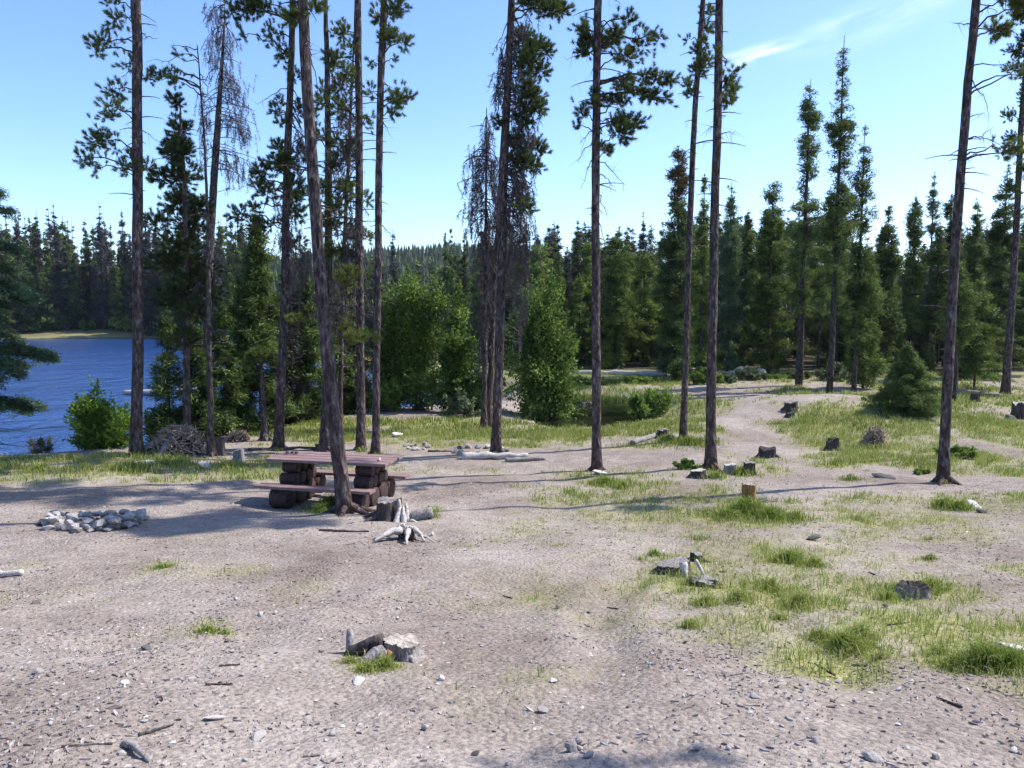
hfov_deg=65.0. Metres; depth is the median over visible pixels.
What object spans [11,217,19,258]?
dead pine tree
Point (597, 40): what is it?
pine tree
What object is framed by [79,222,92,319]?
spruce tree
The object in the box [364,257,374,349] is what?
spruce tree
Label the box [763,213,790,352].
pine tree
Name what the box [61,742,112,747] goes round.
twig
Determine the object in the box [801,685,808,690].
stone
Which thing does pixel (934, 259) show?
pine tree
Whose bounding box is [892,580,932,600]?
tree stump
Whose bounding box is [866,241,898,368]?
spruce tree
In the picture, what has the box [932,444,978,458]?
shrub
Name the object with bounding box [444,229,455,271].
spruce tree
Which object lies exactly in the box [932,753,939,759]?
stone
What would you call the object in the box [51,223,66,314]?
dead pine tree
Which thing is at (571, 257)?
spruce tree
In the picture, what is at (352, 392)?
spruce tree
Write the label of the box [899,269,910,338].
pine tree
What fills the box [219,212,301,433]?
spruce tree
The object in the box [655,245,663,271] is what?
spruce tree
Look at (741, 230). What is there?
pine tree
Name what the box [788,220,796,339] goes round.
pine tree
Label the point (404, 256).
hillside forest
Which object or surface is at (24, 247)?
spruce tree
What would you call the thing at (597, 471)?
stone
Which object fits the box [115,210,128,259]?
dead pine tree
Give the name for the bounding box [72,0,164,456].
pine tree
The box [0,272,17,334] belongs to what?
spruce tree
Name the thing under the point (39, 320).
shrub
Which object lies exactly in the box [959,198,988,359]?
spruce tree
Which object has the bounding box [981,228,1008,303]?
pine tree
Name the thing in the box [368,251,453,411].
willow tree
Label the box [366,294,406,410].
spruce tree
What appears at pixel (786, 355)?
young conifer
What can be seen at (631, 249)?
dead pine tree
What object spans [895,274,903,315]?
spruce tree
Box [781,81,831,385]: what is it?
pine tree
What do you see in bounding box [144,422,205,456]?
root mass
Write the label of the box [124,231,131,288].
dead pine tree
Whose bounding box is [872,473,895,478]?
stone
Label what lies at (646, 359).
young conifer
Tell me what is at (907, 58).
sky
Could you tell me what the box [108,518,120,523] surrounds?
stone
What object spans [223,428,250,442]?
brush heap
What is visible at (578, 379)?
shrub
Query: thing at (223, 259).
dead pine tree
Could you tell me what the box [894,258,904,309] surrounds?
spruce tree
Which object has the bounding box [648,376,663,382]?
shrub
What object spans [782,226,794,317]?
pine tree
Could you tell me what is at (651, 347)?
young conifer
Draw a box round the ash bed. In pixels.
[42,519,141,528]
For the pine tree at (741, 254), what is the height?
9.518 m
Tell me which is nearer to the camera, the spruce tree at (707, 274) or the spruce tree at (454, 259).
the spruce tree at (707, 274)
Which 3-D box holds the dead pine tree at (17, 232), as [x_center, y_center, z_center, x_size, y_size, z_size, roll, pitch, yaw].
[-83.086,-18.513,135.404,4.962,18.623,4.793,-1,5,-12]
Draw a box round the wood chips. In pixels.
[0,476,1023,767]
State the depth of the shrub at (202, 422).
23.24 m
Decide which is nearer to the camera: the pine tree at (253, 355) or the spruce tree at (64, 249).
the pine tree at (253, 355)
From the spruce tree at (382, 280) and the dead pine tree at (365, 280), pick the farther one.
the dead pine tree at (365, 280)
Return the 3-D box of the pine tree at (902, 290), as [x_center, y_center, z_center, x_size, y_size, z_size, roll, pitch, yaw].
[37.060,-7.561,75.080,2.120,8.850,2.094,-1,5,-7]
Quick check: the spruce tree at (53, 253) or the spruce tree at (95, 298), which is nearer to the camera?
the spruce tree at (95, 298)
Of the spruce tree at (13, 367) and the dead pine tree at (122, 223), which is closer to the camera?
the spruce tree at (13, 367)
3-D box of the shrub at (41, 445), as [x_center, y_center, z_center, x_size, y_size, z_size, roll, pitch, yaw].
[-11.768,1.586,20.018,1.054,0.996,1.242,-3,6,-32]
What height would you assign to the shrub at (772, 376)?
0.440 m
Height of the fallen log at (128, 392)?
0.789 m
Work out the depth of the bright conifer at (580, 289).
53.77 m
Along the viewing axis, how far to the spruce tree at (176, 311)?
124.67 m
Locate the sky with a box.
[0,0,1023,273]
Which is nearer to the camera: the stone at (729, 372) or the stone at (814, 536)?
the stone at (814, 536)
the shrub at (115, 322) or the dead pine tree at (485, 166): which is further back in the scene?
the shrub at (115, 322)
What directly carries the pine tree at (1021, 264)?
on the ground at (258, 522)
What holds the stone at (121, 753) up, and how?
on the ground at (258, 522)
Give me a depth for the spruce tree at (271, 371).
26.07 m
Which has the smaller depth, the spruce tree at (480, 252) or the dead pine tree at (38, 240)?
the spruce tree at (480, 252)
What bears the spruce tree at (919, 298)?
on the ground at (258, 522)
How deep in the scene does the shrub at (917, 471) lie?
16.55 m
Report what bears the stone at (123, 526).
on the ground at (258, 522)
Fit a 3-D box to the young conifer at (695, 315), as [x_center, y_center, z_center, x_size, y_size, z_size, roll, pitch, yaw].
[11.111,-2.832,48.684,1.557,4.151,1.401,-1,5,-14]
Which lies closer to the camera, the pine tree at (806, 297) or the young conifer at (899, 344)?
the young conifer at (899, 344)
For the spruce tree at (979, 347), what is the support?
on the ground at (258, 522)
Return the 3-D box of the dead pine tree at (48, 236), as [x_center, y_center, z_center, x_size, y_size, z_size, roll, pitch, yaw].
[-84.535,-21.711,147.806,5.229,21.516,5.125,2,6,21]
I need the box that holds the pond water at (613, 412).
[531,394,653,427]
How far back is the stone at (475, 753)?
3.30 m
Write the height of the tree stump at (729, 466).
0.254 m
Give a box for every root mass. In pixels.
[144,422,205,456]
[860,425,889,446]
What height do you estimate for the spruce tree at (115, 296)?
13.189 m
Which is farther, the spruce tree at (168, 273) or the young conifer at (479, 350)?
the spruce tree at (168, 273)
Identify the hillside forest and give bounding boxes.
[78,239,897,293]
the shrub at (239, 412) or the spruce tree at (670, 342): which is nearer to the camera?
the shrub at (239, 412)
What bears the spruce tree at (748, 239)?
on the ground at (258, 522)
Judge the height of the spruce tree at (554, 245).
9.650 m
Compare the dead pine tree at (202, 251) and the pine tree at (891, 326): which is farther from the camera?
the dead pine tree at (202, 251)
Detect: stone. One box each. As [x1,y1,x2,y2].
[31,599,40,603]
[31,667,43,674]
[43,525,53,530]
[48,516,58,522]
[49,522,60,528]
[52,511,60,515]
[56,523,66,529]
[63,519,73,525]
[65,523,78,530]
[67,515,77,522]
[71,527,81,532]
[82,510,92,516]
[82,524,89,529]
[83,519,93,522]
[92,518,104,527]
[94,510,101,516]
[104,515,112,523]
[106,524,120,528]
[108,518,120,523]
[117,750,126,755]
[120,524,127,528]
[120,680,129,685]
[121,522,134,528]
[122,512,134,520]
[135,514,145,521]
[139,508,146,516]
[141,644,151,650]
[198,461,210,468]
[202,714,225,719]
[251,730,266,740]
[353,676,364,685]
[392,432,402,436]
[421,724,428,729]
[438,675,444,680]
[471,750,478,755]
[537,706,547,712]
[564,740,577,752]
[576,737,582,743]
[576,745,582,750]
[583,750,593,756]
[593,470,606,473]
[692,743,701,750]
[720,370,732,374]
[750,693,759,698]
[757,368,765,372]
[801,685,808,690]
[806,534,820,539]
[811,736,820,742]
[861,750,883,762]
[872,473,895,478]
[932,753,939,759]
[967,499,981,507]
[976,509,987,512]
[998,642,1023,651]
[1005,414,1016,420]
[1010,746,1017,753]
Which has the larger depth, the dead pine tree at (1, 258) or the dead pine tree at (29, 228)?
the dead pine tree at (29, 228)
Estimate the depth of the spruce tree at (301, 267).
89.47 m
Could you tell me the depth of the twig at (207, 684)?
4.24 m
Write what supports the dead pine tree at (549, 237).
on the ground at (258, 522)
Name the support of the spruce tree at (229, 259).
on the ground at (258, 522)
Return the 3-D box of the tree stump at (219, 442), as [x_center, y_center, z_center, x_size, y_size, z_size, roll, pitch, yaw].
[-7.042,1.505,19.243,0.476,0.498,0.452,3,6,26]
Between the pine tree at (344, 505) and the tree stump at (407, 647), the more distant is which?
the pine tree at (344, 505)
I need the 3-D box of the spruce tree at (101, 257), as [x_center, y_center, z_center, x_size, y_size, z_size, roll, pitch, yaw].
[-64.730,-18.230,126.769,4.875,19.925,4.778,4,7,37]
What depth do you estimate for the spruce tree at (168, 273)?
126.36 m
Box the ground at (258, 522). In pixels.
[0,264,1023,767]
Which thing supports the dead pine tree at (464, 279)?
on the ground at (258, 522)
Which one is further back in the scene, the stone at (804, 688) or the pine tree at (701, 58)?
the pine tree at (701, 58)
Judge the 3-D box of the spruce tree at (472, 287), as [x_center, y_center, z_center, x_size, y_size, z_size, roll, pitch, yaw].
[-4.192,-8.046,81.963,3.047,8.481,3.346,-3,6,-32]
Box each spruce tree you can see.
[0,187,64,448]
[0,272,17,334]
[1,237,21,328]
[2,226,18,323]
[17,245,40,331]
[18,227,35,328]
[25,216,49,324]
[27,229,42,280]
[32,232,64,330]
[32,263,47,322]
[51,232,59,264]
[55,218,77,288]
[57,224,79,328]
[64,254,87,329]
[77,248,91,321]
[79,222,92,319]
[89,228,96,281]
[89,253,107,327]
[106,247,125,329]
[112,247,127,326]
[119,269,130,325]
[125,245,146,331]
[143,273,158,335]
[143,303,182,445]
[154,241,175,335]
[158,229,167,302]
[165,271,177,326]
[166,230,183,329]
[169,316,224,442]
[177,295,194,328]
[189,247,200,330]
[200,234,214,257]
[200,295,254,437]
[214,224,233,299]
[217,272,261,433]
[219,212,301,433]
[222,243,236,305]
[224,265,234,335]
[230,231,243,298]
[232,223,245,274]
[239,242,248,291]
[265,296,310,429]
[268,256,318,423]
[275,272,280,332]
[285,266,322,424]
[294,241,313,322]
[315,256,370,410]
[336,290,372,412]
[364,256,374,309]
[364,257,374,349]
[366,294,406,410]
[370,279,386,335]
[390,263,402,298]
[401,266,410,307]
[414,256,432,334]
[419,264,429,311]
[427,257,435,294]
[434,260,442,331]
[436,250,457,333]
[438,267,462,343]
[440,231,451,336]
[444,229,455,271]
[453,240,473,333]
[453,254,462,309]
[465,260,495,353]
[468,265,475,316]
[471,223,491,304]
[473,279,490,327]
[487,236,519,353]
[504,236,531,351]
[548,241,566,295]
[550,248,569,334]
[564,231,579,292]
[569,221,590,304]
[574,229,591,334]
[591,340,616,368]
[613,226,622,254]
[619,227,638,258]
[619,229,633,349]
[626,248,647,361]
[633,249,646,351]
[645,243,658,298]
[646,146,702,381]
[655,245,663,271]
[657,223,665,265]
[689,173,726,372]
[689,244,717,364]
[717,182,746,370]
[717,217,732,334]
[718,214,723,250]
[719,246,748,358]
[730,209,761,366]
[737,180,801,373]
[782,212,828,358]
[806,204,848,348]
[806,241,820,342]
[812,245,851,364]
[827,235,869,358]
[862,341,954,418]
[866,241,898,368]
[886,273,905,363]
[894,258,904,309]
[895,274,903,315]
[899,197,931,343]
[904,271,930,355]
[936,276,1015,388]
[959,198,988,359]
[974,239,994,357]
[975,163,1023,378]
[978,242,991,306]
[984,256,1023,363]
[1005,228,1023,358]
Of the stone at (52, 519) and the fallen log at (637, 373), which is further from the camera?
the fallen log at (637, 373)
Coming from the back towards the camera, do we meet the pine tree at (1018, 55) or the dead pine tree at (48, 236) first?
the dead pine tree at (48, 236)
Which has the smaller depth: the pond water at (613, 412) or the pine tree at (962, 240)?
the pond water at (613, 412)
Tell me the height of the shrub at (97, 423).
2.165 m
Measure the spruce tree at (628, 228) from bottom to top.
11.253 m
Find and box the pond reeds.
[517,383,661,425]
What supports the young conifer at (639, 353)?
on the ground at (258, 522)
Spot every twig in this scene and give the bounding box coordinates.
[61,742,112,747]
[138,723,173,736]
[205,683,232,685]
[219,663,239,666]
[303,753,320,756]
[723,671,748,676]
[814,662,834,675]
[936,696,962,707]
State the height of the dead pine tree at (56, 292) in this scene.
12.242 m
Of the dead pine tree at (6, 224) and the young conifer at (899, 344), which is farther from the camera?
the dead pine tree at (6, 224)
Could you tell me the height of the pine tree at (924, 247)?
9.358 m
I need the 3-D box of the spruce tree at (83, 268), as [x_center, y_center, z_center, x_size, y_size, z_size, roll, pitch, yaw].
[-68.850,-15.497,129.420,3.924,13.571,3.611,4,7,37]
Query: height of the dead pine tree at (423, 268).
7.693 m
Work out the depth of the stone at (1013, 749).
3.29 m
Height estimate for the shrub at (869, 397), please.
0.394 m
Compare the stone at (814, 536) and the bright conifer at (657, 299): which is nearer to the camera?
the stone at (814, 536)
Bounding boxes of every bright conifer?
[513,276,532,332]
[521,241,558,309]
[530,261,546,301]
[541,241,554,303]
[555,276,569,330]
[565,263,585,319]
[565,275,591,362]
[566,242,591,357]
[589,246,612,338]
[600,254,631,358]
[600,275,631,366]
[605,272,636,361]
[625,250,638,350]
[629,252,663,366]
[650,268,668,361]
[657,273,683,354]
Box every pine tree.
[0,235,16,327]
[1,215,12,253]
[10,256,25,332]
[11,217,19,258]
[12,214,21,266]
[14,222,21,286]
[20,217,29,264]
[23,214,32,259]
[30,210,48,322]
[43,208,56,255]
[44,239,53,304]
[45,257,64,329]
[49,205,59,264]
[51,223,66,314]
[54,253,64,328]
[59,252,77,329]
[64,221,71,245]
[68,220,81,290]
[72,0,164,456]
[74,255,87,320]
[83,245,93,321]
[87,256,102,327]
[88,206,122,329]
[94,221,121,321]
[103,235,114,309]
[108,225,118,289]
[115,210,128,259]
[116,234,124,291]
[120,231,130,308]
[121,235,131,320]
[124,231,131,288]
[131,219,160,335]
[142,43,233,456]
[143,84,230,427]
[143,212,153,289]
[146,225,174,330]
[150,231,160,316]
[160,212,175,250]
[190,222,205,326]
[192,0,259,388]
[211,245,225,335]
[211,267,216,333]
[214,242,222,328]
[218,0,315,450]
[220,252,227,304]
[224,218,230,253]
[226,213,233,255]
[226,229,237,276]
[228,217,244,284]
[239,209,246,242]
[240,341,274,441]
[275,0,384,516]
[283,0,385,450]
[290,266,298,316]
[300,0,353,450]
[301,248,315,322]
[331,39,364,428]
[347,0,418,454]
[364,261,367,309]
[364,262,383,344]
[382,264,387,294]
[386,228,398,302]
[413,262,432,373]
[433,311,442,342]
[439,264,444,315]
[443,295,450,335]
[454,108,507,427]
[459,270,471,333]
[468,129,510,427]
[481,0,576,452]
[495,246,515,336]
[526,233,545,299]
[543,241,556,292]
[544,228,555,250]
[547,224,562,267]
[552,225,565,297]
[560,247,575,314]
[563,0,681,471]
[569,232,591,325]
[580,222,588,258]
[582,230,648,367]
[590,252,606,343]
[622,237,636,272]
[628,229,637,262]
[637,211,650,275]
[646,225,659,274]
[658,238,672,301]
[670,0,714,440]
[677,219,708,363]
[680,0,746,471]
[718,251,730,356]
[719,233,744,296]
[720,217,741,292]
[737,226,755,280]
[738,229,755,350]
[739,219,756,305]
[743,228,769,362]
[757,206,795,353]
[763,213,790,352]
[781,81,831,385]
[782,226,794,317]
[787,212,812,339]
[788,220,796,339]
[791,225,816,348]
[805,221,843,368]
[809,35,861,392]
[822,213,854,362]
[836,124,892,391]
[838,253,888,388]
[865,245,874,358]
[871,205,906,359]
[889,253,902,297]
[899,258,909,296]
[899,259,914,344]
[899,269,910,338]
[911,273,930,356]
[914,225,960,366]
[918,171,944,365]
[918,243,928,303]
[922,0,1023,485]
[929,194,960,365]
[932,261,987,400]
[932,268,940,362]
[960,233,967,275]
[978,225,988,254]
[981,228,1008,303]
[991,14,1023,394]
[1015,238,1023,310]
[1019,225,1023,345]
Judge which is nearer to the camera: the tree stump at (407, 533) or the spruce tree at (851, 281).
the tree stump at (407, 533)
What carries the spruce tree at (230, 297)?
on the ground at (258, 522)
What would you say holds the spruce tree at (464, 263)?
on the ground at (258, 522)
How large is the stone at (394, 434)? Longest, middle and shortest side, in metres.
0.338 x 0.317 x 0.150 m
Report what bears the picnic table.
on the ground at (258, 522)
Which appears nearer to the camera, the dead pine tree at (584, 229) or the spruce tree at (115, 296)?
the dead pine tree at (584, 229)
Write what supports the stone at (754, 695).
on the ground at (258, 522)
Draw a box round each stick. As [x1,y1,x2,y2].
[319,529,368,531]
[428,450,469,451]
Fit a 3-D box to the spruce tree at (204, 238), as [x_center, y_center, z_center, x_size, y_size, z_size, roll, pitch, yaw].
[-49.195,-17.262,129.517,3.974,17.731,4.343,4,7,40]
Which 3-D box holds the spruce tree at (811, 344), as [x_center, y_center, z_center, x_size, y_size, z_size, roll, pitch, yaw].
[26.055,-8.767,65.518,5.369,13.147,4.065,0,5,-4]
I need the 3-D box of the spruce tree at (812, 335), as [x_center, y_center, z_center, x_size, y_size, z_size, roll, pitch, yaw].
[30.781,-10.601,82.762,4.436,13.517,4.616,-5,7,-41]
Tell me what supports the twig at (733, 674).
on the ground at (258, 522)
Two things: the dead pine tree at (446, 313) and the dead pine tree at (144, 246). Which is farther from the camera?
the dead pine tree at (144, 246)
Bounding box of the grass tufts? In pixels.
[9,432,1023,678]
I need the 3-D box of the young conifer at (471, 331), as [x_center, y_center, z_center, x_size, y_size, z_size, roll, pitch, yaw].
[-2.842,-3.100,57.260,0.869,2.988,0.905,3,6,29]
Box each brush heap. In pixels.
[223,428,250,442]
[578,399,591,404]
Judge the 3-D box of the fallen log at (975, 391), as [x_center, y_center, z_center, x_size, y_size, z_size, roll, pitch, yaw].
[19.582,0.306,33.914,0.770,0.502,2.382,-1,5,-14]
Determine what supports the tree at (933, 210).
on the ground at (258, 522)
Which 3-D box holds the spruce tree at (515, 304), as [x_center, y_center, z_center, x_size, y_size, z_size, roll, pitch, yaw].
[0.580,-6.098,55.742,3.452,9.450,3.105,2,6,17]
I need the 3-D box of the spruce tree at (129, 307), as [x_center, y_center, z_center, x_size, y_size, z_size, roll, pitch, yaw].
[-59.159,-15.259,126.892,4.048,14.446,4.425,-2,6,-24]
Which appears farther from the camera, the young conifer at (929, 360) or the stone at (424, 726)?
the young conifer at (929, 360)
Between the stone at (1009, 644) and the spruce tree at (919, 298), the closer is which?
the stone at (1009, 644)
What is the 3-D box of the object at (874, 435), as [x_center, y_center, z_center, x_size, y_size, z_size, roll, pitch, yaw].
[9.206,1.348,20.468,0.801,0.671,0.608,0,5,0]
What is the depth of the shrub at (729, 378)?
39.85 m
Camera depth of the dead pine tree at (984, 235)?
73.03 m
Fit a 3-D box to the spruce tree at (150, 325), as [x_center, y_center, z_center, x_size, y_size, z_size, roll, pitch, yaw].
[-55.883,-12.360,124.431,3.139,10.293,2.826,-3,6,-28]
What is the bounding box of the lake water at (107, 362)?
[0,338,444,455]
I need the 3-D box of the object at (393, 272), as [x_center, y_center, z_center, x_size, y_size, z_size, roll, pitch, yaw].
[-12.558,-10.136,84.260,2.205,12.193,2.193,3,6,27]
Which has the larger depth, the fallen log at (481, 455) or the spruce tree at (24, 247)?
the spruce tree at (24, 247)
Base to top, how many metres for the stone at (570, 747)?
0.051 m
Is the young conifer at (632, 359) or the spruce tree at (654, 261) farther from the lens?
the spruce tree at (654, 261)
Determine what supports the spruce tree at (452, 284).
on the ground at (258, 522)
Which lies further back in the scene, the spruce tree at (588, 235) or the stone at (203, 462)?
the spruce tree at (588, 235)
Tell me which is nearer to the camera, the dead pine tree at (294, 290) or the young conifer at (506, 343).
the young conifer at (506, 343)
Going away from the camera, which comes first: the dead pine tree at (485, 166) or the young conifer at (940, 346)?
the dead pine tree at (485, 166)
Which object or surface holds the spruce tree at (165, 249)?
on the ground at (258, 522)
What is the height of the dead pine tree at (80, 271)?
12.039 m
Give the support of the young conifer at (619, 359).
on the ground at (258, 522)
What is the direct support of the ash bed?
on the ground at (258, 522)
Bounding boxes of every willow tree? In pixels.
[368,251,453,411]
[427,279,481,413]
[494,251,590,420]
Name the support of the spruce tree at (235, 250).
on the ground at (258, 522)
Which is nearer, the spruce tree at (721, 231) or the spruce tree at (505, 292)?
the spruce tree at (505, 292)
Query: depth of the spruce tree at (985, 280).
57.57 m
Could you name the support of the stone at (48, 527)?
on the ground at (258, 522)
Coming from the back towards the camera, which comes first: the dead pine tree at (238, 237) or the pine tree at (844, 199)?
the dead pine tree at (238, 237)
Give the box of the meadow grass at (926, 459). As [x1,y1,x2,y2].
[0,369,1023,699]
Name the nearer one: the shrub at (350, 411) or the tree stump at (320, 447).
the tree stump at (320, 447)
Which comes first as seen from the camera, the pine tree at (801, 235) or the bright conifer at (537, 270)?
the pine tree at (801, 235)
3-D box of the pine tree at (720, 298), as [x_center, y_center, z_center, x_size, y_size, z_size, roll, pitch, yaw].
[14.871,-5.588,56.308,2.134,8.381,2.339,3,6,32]
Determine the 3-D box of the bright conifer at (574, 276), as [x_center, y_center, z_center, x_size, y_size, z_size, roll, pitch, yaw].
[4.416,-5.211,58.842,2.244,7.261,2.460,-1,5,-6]
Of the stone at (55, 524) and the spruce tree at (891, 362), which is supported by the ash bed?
the stone at (55, 524)
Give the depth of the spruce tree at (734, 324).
55.68 m
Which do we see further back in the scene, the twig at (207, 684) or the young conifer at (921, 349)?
the young conifer at (921, 349)
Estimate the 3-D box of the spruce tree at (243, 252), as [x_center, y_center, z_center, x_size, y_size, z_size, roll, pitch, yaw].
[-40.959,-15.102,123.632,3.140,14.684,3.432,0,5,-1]
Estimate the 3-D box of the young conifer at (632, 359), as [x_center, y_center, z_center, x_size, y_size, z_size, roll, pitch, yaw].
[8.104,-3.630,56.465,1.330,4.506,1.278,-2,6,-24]
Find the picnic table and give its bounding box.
[254,451,409,508]
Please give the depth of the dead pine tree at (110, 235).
140.07 m
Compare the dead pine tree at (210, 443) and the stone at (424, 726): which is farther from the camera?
the dead pine tree at (210, 443)
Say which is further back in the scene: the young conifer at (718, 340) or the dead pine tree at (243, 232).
the dead pine tree at (243, 232)
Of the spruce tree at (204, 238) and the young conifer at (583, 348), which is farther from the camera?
the spruce tree at (204, 238)
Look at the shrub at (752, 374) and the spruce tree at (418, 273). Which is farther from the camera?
the spruce tree at (418, 273)
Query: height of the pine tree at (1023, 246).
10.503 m
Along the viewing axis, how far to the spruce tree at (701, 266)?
42.53 m
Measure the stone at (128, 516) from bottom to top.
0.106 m
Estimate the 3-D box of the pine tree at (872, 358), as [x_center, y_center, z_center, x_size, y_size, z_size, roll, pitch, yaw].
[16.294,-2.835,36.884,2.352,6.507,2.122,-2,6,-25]
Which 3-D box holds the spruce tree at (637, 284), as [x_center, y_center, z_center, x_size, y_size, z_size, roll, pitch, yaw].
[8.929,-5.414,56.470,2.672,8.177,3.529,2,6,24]
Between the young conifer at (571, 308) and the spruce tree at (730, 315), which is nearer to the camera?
the spruce tree at (730, 315)
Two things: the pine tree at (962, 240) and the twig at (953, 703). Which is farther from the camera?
the pine tree at (962, 240)
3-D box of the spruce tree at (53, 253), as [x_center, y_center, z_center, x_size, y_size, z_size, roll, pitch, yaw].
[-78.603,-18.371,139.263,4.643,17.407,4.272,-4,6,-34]
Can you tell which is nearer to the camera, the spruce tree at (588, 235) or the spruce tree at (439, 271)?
the spruce tree at (588, 235)
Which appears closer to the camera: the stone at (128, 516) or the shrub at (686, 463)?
the stone at (128, 516)
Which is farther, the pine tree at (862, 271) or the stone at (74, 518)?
the pine tree at (862, 271)
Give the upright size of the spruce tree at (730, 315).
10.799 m
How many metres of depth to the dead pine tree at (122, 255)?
134.48 m
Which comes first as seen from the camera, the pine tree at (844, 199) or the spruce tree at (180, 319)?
the pine tree at (844, 199)
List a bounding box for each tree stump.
[214,436,227,455]
[233,448,244,462]
[313,442,326,451]
[344,628,425,662]
[362,496,433,522]
[372,523,434,544]
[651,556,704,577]
[657,428,668,437]
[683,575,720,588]
[687,468,706,478]
[687,551,709,562]
[722,463,736,474]
[741,483,755,501]
[742,461,756,475]
[754,446,780,458]
[780,401,799,411]
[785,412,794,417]
[823,437,841,450]
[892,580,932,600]
[970,392,980,401]
[1010,401,1023,419]
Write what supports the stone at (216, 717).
on the ground at (258, 522)
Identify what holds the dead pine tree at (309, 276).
on the ground at (258, 522)
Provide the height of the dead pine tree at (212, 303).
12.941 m
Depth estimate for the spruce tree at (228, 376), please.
23.46 m
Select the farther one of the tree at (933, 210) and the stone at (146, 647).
the tree at (933, 210)
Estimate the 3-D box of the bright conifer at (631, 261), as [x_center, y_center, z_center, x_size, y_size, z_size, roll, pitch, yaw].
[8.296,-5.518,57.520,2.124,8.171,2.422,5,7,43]
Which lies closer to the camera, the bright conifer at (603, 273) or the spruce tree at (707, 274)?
the spruce tree at (707, 274)
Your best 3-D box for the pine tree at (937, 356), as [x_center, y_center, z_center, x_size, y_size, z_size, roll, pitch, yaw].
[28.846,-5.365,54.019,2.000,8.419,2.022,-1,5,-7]
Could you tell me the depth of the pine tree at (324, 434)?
20.03 m
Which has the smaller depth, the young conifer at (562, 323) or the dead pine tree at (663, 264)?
the young conifer at (562, 323)
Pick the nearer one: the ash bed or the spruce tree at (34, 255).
the ash bed
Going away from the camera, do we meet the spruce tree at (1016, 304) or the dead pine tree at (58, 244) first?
the spruce tree at (1016, 304)
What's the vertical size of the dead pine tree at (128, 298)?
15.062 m
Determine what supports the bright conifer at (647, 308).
on the ground at (258, 522)
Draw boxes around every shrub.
[22,433,57,453]
[32,318,46,330]
[62,374,130,449]
[78,320,95,330]
[108,316,122,331]
[120,314,131,331]
[143,396,175,443]
[193,389,224,436]
[217,368,258,430]
[295,375,321,416]
[343,392,355,415]
[365,385,384,412]
[380,377,402,411]
[439,388,480,417]
[471,367,506,409]
[518,383,574,418]
[570,375,587,384]
[582,377,606,384]
[607,378,623,383]
[624,375,649,383]
[625,388,674,418]
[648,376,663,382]
[672,457,703,469]
[688,366,724,384]
[716,373,737,383]
[734,366,768,380]
[768,374,793,378]
[786,370,811,379]
[814,361,850,380]
[861,394,890,402]
[866,365,888,376]
[912,468,930,474]
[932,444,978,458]
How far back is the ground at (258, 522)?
6.72 m
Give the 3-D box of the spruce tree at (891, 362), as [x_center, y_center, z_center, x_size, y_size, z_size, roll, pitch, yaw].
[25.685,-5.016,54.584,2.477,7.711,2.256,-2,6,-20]
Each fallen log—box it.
[0,569,23,576]
[122,388,196,394]
[248,446,314,450]
[461,451,527,459]
[505,457,544,461]
[574,369,666,376]
[631,433,656,444]
[957,389,1001,396]
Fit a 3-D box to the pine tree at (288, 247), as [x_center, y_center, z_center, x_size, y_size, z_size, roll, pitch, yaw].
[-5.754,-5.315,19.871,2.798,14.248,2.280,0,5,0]
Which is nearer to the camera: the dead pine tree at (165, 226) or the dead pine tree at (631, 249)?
the dead pine tree at (631, 249)
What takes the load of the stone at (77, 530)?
on the ground at (258, 522)
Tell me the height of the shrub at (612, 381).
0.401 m
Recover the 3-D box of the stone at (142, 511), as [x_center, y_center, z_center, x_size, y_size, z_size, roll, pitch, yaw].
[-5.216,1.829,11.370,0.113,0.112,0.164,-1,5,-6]
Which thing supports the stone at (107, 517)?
on the ash bed
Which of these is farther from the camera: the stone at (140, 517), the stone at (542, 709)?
the stone at (140, 517)
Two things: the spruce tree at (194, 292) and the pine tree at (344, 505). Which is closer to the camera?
the pine tree at (344, 505)
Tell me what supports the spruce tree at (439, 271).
on the ground at (258, 522)
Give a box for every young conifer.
[469,320,473,343]
[476,336,487,364]
[494,321,511,367]
[556,299,568,366]
[566,304,577,360]
[575,303,591,365]
[585,331,591,363]
[614,331,625,368]
[624,311,634,361]
[637,327,657,357]
[640,313,655,365]
[643,341,650,366]
[689,306,704,367]
[717,325,724,361]
[729,333,740,368]
[776,309,791,365]
[837,330,847,362]
[891,316,904,361]
[907,330,918,351]
[915,326,928,366]
[923,335,937,371]
[929,341,942,358]
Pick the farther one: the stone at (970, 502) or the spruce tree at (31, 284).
the spruce tree at (31, 284)
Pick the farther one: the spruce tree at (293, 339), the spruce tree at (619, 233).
the spruce tree at (619, 233)
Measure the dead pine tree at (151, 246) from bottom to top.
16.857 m
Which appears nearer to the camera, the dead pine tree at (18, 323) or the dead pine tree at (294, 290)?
the dead pine tree at (294, 290)
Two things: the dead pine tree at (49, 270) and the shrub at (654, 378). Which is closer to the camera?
the shrub at (654, 378)
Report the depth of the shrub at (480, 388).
29.58 m
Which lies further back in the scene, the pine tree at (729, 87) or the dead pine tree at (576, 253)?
the dead pine tree at (576, 253)
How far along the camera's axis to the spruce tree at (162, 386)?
22.64 m

